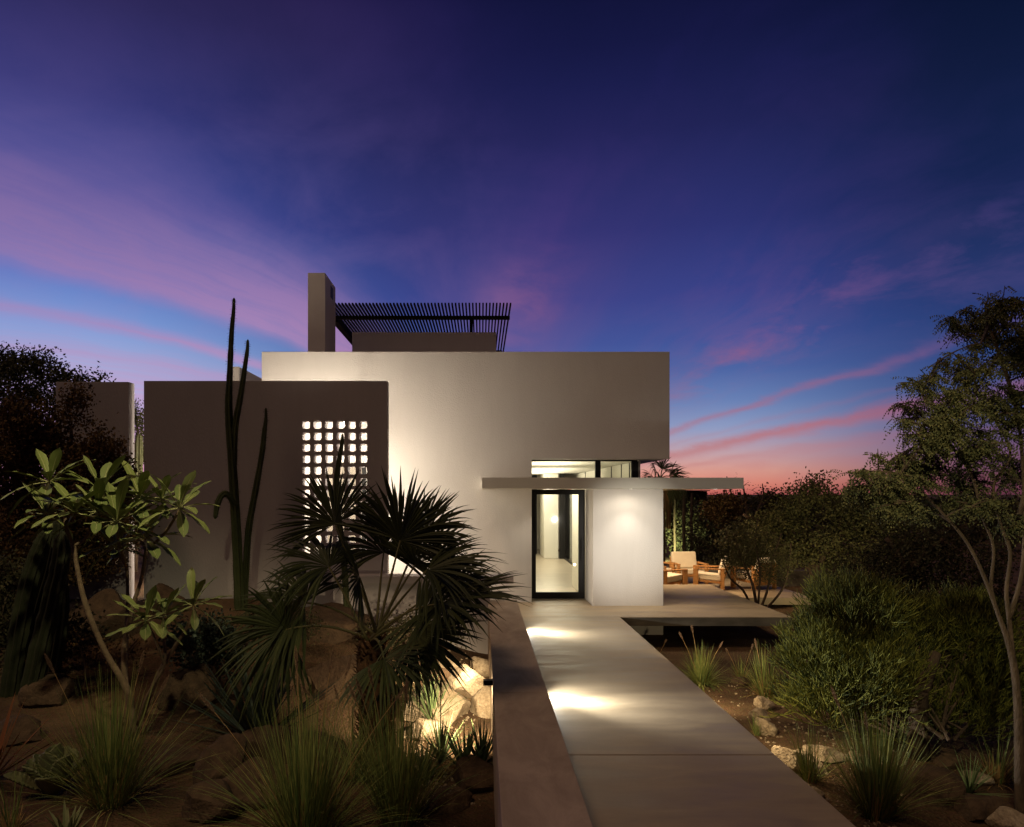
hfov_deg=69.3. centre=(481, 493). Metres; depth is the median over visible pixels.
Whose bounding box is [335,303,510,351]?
pergola
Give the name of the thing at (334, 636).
boulder
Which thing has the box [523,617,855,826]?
walkway
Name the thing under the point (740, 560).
bare shrub
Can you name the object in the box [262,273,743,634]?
house
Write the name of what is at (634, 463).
clerestory window
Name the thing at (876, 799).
grass clump
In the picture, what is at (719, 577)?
armchair
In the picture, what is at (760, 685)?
grass clump
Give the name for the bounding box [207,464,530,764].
fan palm
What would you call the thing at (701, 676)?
grass clump
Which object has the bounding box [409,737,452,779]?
aloe
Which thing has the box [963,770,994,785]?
boulder
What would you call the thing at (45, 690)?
boulder
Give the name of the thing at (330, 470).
court window
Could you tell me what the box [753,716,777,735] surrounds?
boulder
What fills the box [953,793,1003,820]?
boulder
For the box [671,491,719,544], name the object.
background tree
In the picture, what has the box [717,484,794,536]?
background tree
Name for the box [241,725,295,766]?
boulder
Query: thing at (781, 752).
boulder
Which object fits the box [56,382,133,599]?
garden wall
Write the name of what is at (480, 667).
boulder
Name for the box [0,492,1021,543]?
scrub
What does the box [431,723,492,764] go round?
aloe
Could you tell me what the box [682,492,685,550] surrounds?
tree trunk
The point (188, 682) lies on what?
boulder
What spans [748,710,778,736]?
grass clump
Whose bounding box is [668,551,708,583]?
armchair
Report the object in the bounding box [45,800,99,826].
agave rosette
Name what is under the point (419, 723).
boulder
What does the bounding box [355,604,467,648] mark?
wall shrub
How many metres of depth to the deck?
14.92 m
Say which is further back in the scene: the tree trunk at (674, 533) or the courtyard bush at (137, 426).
the tree trunk at (674, 533)
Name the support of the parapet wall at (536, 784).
on the ground
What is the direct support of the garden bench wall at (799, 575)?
on the ground
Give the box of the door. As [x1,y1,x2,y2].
[532,489,584,598]
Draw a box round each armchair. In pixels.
[663,562,674,572]
[663,564,687,584]
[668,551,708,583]
[693,556,728,589]
[730,557,777,589]
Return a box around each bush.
[0,375,159,611]
[0,539,115,675]
[134,398,143,571]
[762,563,1023,761]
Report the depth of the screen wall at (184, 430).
13.50 m
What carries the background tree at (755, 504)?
on the ground
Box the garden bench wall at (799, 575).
[709,570,834,586]
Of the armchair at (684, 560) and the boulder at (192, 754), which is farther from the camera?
the armchair at (684, 560)
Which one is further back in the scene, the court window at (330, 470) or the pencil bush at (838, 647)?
the court window at (330, 470)
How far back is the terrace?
19.68 m
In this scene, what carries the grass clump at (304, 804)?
on the ground
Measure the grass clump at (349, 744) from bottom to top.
1.544 m
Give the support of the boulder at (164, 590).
on the ground
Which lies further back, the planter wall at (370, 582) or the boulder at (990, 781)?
the planter wall at (370, 582)
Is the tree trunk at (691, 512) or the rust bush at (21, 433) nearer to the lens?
the rust bush at (21, 433)
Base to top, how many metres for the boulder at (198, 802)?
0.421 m
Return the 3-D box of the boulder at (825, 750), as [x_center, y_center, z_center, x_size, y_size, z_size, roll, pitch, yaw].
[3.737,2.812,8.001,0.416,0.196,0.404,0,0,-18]
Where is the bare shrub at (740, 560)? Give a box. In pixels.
[715,519,801,607]
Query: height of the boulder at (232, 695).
0.744 m
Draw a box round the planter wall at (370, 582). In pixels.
[332,574,513,653]
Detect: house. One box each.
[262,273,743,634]
[667,490,709,535]
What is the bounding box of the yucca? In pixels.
[175,642,341,734]
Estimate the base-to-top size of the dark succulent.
1.852 m
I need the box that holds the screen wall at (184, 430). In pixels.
[144,381,388,606]
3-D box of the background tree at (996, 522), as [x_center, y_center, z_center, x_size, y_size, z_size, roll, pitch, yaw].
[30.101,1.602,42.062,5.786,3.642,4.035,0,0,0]
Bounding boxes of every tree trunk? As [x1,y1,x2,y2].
[673,500,675,551]
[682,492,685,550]
[690,493,692,550]
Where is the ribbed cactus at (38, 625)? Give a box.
[0,517,70,697]
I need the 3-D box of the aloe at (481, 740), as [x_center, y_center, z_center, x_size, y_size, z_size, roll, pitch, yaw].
[-0.009,2.530,7.578,0.653,0.502,0.746,0,0,-22]
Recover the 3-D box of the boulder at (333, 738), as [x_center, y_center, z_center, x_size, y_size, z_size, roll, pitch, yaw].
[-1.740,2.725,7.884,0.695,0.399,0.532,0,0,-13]
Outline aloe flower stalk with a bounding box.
[440,679,441,741]
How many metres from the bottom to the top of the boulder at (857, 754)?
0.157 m
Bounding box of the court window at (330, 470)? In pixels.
[328,467,365,552]
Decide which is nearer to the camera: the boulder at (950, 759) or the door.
the boulder at (950, 759)
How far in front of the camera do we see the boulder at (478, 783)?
6.99 m
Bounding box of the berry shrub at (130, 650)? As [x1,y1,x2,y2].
[25,611,155,687]
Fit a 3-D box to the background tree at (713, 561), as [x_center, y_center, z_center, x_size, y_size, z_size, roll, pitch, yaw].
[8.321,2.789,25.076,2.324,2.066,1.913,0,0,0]
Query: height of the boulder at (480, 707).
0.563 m
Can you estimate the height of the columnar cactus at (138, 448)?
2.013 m
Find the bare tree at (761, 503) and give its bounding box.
[722,476,776,523]
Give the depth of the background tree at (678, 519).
33.71 m
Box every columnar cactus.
[134,433,142,525]
[212,298,269,608]
[332,434,349,607]
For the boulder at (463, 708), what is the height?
0.623 m
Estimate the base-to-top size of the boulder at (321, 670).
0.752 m
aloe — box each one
[0,692,59,774]
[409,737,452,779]
[410,674,464,719]
[413,711,467,761]
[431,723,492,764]
[461,716,492,761]
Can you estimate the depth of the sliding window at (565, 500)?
26.20 m
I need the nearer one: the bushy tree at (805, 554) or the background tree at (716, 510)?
the bushy tree at (805, 554)
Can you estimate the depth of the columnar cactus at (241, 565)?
12.57 m
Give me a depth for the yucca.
8.16 m
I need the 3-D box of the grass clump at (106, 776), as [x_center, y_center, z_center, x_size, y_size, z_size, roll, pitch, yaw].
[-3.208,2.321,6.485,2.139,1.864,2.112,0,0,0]
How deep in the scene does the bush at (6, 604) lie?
10.34 m
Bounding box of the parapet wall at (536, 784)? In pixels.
[483,599,592,826]
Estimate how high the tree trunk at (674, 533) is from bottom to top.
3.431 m
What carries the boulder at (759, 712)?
on the ground
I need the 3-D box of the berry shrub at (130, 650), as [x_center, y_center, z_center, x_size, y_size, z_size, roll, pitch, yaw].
[-5.236,2.240,9.843,1.650,1.372,0.792,0,0,-11]
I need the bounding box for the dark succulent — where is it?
[154,605,253,684]
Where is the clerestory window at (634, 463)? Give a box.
[532,460,637,477]
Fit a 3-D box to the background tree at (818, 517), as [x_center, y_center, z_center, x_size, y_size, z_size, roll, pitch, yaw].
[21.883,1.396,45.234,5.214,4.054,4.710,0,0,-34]
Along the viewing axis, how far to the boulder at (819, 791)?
6.93 m
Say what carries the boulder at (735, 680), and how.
on the ground
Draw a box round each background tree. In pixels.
[665,496,714,557]
[669,509,736,564]
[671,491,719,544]
[698,489,751,537]
[700,552,742,569]
[710,508,773,570]
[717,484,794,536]
[742,482,795,547]
[792,490,890,542]
[898,497,1005,544]
[956,494,1021,551]
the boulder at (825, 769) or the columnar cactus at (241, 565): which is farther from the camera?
the columnar cactus at (241, 565)
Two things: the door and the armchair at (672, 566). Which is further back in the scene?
the armchair at (672, 566)
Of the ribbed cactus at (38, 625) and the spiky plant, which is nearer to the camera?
the spiky plant
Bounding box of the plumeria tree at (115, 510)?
[0,448,231,736]
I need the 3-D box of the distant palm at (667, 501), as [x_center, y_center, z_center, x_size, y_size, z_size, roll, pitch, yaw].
[6.681,0.938,26.894,2.591,4.732,1.581,0,0,-25]
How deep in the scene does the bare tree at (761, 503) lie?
27.98 m
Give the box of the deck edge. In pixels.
[621,618,791,625]
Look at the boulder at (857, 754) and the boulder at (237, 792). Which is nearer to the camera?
the boulder at (237, 792)
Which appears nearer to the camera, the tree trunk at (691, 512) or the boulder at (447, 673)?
the boulder at (447, 673)
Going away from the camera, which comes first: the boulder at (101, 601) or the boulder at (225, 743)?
the boulder at (225, 743)
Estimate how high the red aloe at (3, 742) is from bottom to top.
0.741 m
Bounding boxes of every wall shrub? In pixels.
[197,602,336,645]
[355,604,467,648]
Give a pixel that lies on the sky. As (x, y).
(780, 200)
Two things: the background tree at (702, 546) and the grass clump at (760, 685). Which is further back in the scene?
the background tree at (702, 546)
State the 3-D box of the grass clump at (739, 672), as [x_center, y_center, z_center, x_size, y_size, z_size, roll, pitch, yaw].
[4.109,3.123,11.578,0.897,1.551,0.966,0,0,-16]
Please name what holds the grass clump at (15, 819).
on the ground
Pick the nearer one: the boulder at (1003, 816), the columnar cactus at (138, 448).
the boulder at (1003, 816)
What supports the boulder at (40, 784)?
on the ground
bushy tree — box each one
[737,466,940,605]
[826,521,1023,625]
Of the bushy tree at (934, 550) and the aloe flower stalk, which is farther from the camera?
the bushy tree at (934, 550)
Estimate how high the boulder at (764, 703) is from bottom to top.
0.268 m
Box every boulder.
[0,714,41,746]
[3,743,91,794]
[18,673,81,707]
[68,588,142,645]
[146,583,188,615]
[148,743,201,777]
[155,663,222,710]
[181,779,243,823]
[192,732,247,783]
[222,757,288,810]
[223,664,310,701]
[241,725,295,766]
[293,602,371,643]
[293,731,348,761]
[306,654,356,700]
[404,682,470,726]
[404,718,443,740]
[422,668,450,681]
[438,657,457,669]
[445,664,489,697]
[452,754,493,793]
[470,656,488,676]
[470,687,490,718]
[731,677,750,685]
[748,707,770,720]
[753,696,774,710]
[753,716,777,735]
[771,745,807,773]
[795,750,826,775]
[802,744,848,762]
[811,786,824,797]
[847,751,868,760]
[932,752,963,769]
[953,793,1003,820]
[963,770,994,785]
[985,806,1023,826]
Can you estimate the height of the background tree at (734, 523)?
2.971 m
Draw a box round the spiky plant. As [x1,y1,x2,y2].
[935,749,1013,797]
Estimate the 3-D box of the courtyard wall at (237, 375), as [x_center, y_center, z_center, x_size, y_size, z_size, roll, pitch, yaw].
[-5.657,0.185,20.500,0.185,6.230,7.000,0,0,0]
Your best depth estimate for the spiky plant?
7.12 m
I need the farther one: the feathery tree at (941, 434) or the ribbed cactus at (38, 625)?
the ribbed cactus at (38, 625)
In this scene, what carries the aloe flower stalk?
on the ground
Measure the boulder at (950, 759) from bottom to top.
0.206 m
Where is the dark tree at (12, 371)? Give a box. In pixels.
[0,340,116,498]
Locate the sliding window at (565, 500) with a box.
[532,473,571,564]
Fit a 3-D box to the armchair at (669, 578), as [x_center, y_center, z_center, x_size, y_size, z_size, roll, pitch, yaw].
[4.951,2.175,20.182,0.957,0.886,0.930,0,0,-28]
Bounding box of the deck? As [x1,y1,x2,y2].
[518,585,790,617]
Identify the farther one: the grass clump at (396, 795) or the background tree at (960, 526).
the background tree at (960, 526)
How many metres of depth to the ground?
8.76 m
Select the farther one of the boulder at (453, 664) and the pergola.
the pergola
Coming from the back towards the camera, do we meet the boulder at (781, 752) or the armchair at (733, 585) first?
the armchair at (733, 585)
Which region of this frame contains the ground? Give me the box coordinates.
[0,495,1023,826]
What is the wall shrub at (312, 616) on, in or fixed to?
on the ground
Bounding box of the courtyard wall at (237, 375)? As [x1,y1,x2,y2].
[233,367,261,380]
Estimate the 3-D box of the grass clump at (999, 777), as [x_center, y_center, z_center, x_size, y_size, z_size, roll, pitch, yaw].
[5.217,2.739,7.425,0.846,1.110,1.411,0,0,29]
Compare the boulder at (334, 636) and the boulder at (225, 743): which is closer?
the boulder at (225, 743)
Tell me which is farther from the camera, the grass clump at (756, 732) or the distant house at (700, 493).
the distant house at (700, 493)
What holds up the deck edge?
attached to the deck
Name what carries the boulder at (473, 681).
on the ground
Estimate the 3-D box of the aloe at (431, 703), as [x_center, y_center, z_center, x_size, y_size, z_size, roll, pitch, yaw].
[-0.563,2.462,9.074,0.837,0.693,0.924,0,0,0]
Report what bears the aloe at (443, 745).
on the ground
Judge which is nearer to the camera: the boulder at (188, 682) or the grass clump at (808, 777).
the grass clump at (808, 777)
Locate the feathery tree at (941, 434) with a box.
[828,286,1023,813]
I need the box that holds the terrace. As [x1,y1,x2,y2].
[666,566,810,604]
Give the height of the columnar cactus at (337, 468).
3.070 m
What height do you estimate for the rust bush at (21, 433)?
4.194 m
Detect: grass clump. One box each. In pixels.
[0,652,224,826]
[0,756,75,826]
[178,646,443,826]
[299,664,495,826]
[311,683,444,786]
[675,625,738,693]
[725,644,765,683]
[728,638,783,699]
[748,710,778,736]
[764,718,848,783]
[792,685,986,826]
[957,713,1013,790]
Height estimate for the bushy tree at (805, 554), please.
3.956 m
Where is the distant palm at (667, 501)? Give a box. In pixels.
[641,457,693,565]
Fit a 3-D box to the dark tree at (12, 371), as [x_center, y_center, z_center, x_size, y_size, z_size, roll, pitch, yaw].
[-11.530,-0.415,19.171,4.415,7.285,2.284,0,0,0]
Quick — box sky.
[0,0,1023,494]
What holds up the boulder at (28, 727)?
on the ground
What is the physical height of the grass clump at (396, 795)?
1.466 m
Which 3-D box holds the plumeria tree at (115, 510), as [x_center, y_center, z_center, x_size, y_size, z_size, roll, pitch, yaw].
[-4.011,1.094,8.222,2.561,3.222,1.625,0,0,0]

